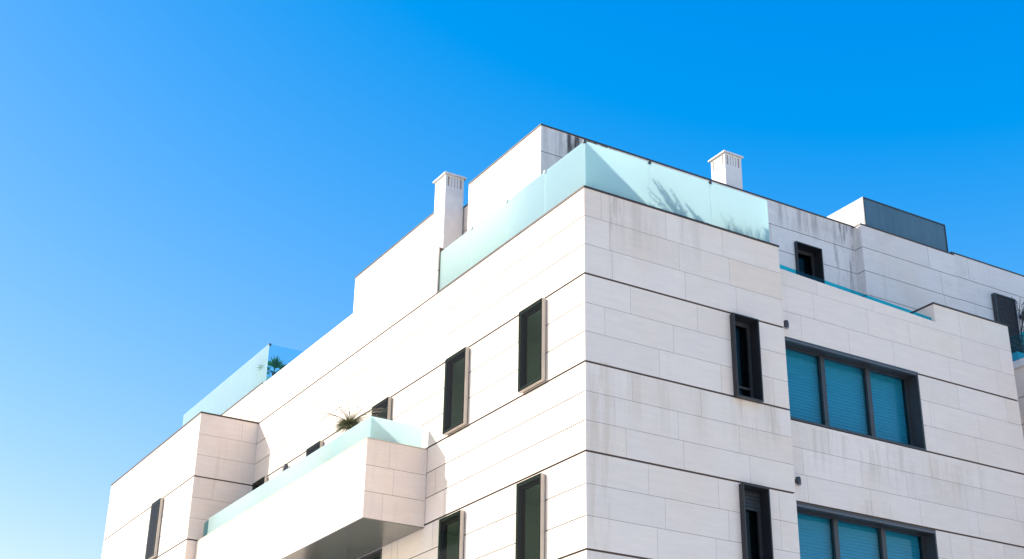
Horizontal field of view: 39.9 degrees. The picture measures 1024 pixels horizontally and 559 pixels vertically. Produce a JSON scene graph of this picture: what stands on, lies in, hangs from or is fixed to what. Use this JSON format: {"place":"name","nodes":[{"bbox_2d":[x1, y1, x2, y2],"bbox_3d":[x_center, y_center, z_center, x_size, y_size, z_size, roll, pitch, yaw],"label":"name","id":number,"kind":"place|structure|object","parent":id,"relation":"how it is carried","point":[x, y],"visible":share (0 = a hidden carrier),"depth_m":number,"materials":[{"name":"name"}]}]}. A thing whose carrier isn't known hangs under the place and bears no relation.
{"place":"outdoors","nodes":[
{"label":"outdoors","id":0,"kind":"place"},
{"bbox_2d":[0,0,1023,558],"label":"sky","id":1,"kind":"structure","parent":0,"point":[189,188],"materials":[{"name":"blue"}]},
{"bbox_2d":[101,124,1023,558],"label":"apartment building","id":2,"kind":"structure","parent":0,"point":[547,342],"depth_m":24.43,"materials":[{"name":"limestone"},{"name":"glass"},{"name":"dark metal"}]},
{"bbox_2d":[145,492,171,558],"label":"window","id":3,"kind":"structure","parent":2,"relation":"in","point":[156,507],"depth_m":33.67,"materials":[{"name":"grey glass"}]},
{"bbox_2d":[251,471,275,490],"bbox_3d":[-5.893,5.442,32.072,0.153,1.870,2.420,15,-28,-27],"label":"window","id":4,"kind":"structure","parent":2,"relation":"in","point":[263,480],"depth_m":32.11,"materials":[{"name":"black glass"}]},
{"bbox_2d":[259,355,286,380],"bbox_3d":[-5.822,2.293,34.485,0.922,0.956,1.017,5,-25,-9],"label":"fan palm","id":5,"kind":"object","parent":2,"relation":"on","point":[274,363],"visible":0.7,"depth_m":34.40,"materials":[{"name":"green plant"}]},
{"bbox_2d":[282,464,290,471],"bbox_3d":[-4.927,4.135,30.776,0.168,0.202,0.125,15,-28,-27],"label":"wall spotlight","id":6,"kind":"object","parent":2,"relation":"attached to","point":[284,467],"depth_m":30.74,"materials":[{"name":"grey plastic"}]},
{"bbox_2d":[294,434,333,459],"bbox_3d":[-4.314,4.362,29.671,0.153,1.870,2.420,15,-28,-27],"label":"window","id":7,"kind":"structure","parent":2,"relation":"in","point":[319,444],"depth_m":29.72,"materials":[{"name":"grey glass"}]},
{"bbox_2d":[311,399,384,436],"bbox_3d":[-2.990,2.779,26.163,1.535,1.296,1.333,-4,-25,10],"label":"tuft plant","id":8,"kind":"object","parent":2,"relation":"on","point":[347,422],"visible":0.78,"depth_m":26.10,"materials":[{"name":"green plant"}]},
{"bbox_2d":[359,548,381,558],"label":"glazed door","id":9,"kind":"structure","parent":2,"relation":"in","point":[377,554],"depth_m":26.16,"materials":[{"name":"black glass"}]},
{"bbox_2d":[364,389,403,419],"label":"window","id":10,"kind":"structure","parent":2,"relation":"in","point":[386,403],"depth_m":27.21,"materials":[{"name":"grey glass"}]},
{"bbox_2d":[420,338,483,448],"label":"window","id":11,"kind":"structure","parent":2,"relation":"in","point":[456,382],"depth_m":24.90,"materials":[{"name":"glass"}]},
{"bbox_2d":[424,499,481,558],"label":"window","id":12,"kind":"structure","parent":2,"relation":"in","point":[451,527],"depth_m":23.78,"materials":[{"name":"glass"}]},
{"bbox_2d":[485,460,564,558],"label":"window","id":13,"kind":"structure","parent":2,"relation":"in","point":[530,493],"depth_m":21.80,"materials":[{"name":"glass"}]},
{"bbox_2d":[487,286,564,415],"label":"window","id":14,"kind":"structure","parent":2,"relation":"in","point":[532,319],"depth_m":22.93,"materials":[{"name":"glass"}]},
{"bbox_2d":[729,312,763,403],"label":"window","id":15,"kind":"structure","parent":2,"relation":"in","point":[744,330],"depth_m":23.11,"materials":[{"name":"metal"}]},
{"bbox_2d":[739,483,773,558],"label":"window","id":16,"kind":"structure","parent":2,"relation":"in","point":[755,509],"depth_m":21.97,"materials":[{"name":"metal"}]},
{"bbox_2d":[784,320,788,328],"bbox_3d":[4.675,0.777,24.088,0.090,0.144,0.120,15,-28,-27],"label":"wall spotlight","id":17,"kind":"object","parent":2,"relation":"attached to","point":[786,324],"depth_m":24.05,"materials":[{"name":"grey plastic"}]},
{"bbox_2d":[795,476,800,485],"bbox_3d":[4.649,3.288,22.942,0.090,0.144,0.120,15,-28,-27],"label":"wall spotlight","id":18,"kind":"object","parent":2,"relation":"attached to","point":[798,480],"depth_m":22.90,"materials":[{"name":"grey plastic"}]},
{"bbox_2d":[794,241,824,283],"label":"window","id":19,"kind":"structure","parent":2,"relation":"in","point":[808,258],"depth_m":28.08,"materials":[{"name":"metal"}]},
{"bbox_2d":[785,336,926,451],"bbox_3d":[5.701,2.023,24.531,3.535,1.487,0.426,15,-28,-27],"label":"window","id":20,"kind":"structure","parent":2,"relation":"in","point":[828,388],"depth_m":24.86,"materials":[{"name":"glass"}]},
{"bbox_2d":[796,502,938,558],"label":"window","id":21,"kind":"structure","parent":2,"relation":"in","point":[824,533],"depth_m":23.68,"materials":[{"name":"glass"}]},
{"bbox_2d":[991,293,1021,353],"bbox_3d":[10.498,1.026,30.177,0.640,1.350,0.350,15,-28,-27],"label":"window","id":22,"kind":"structure","parent":2,"relation":"in","point":[1004,307],"depth_m":30.12,"materials":[{"name":"metal"}]},
{"bbox_2d":[1012,300,1023,360],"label":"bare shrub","id":23,"kind":"object","parent":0,"point":[1017,355],"visible":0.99,"depth_m":29.65,"materials":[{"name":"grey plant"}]}
]}

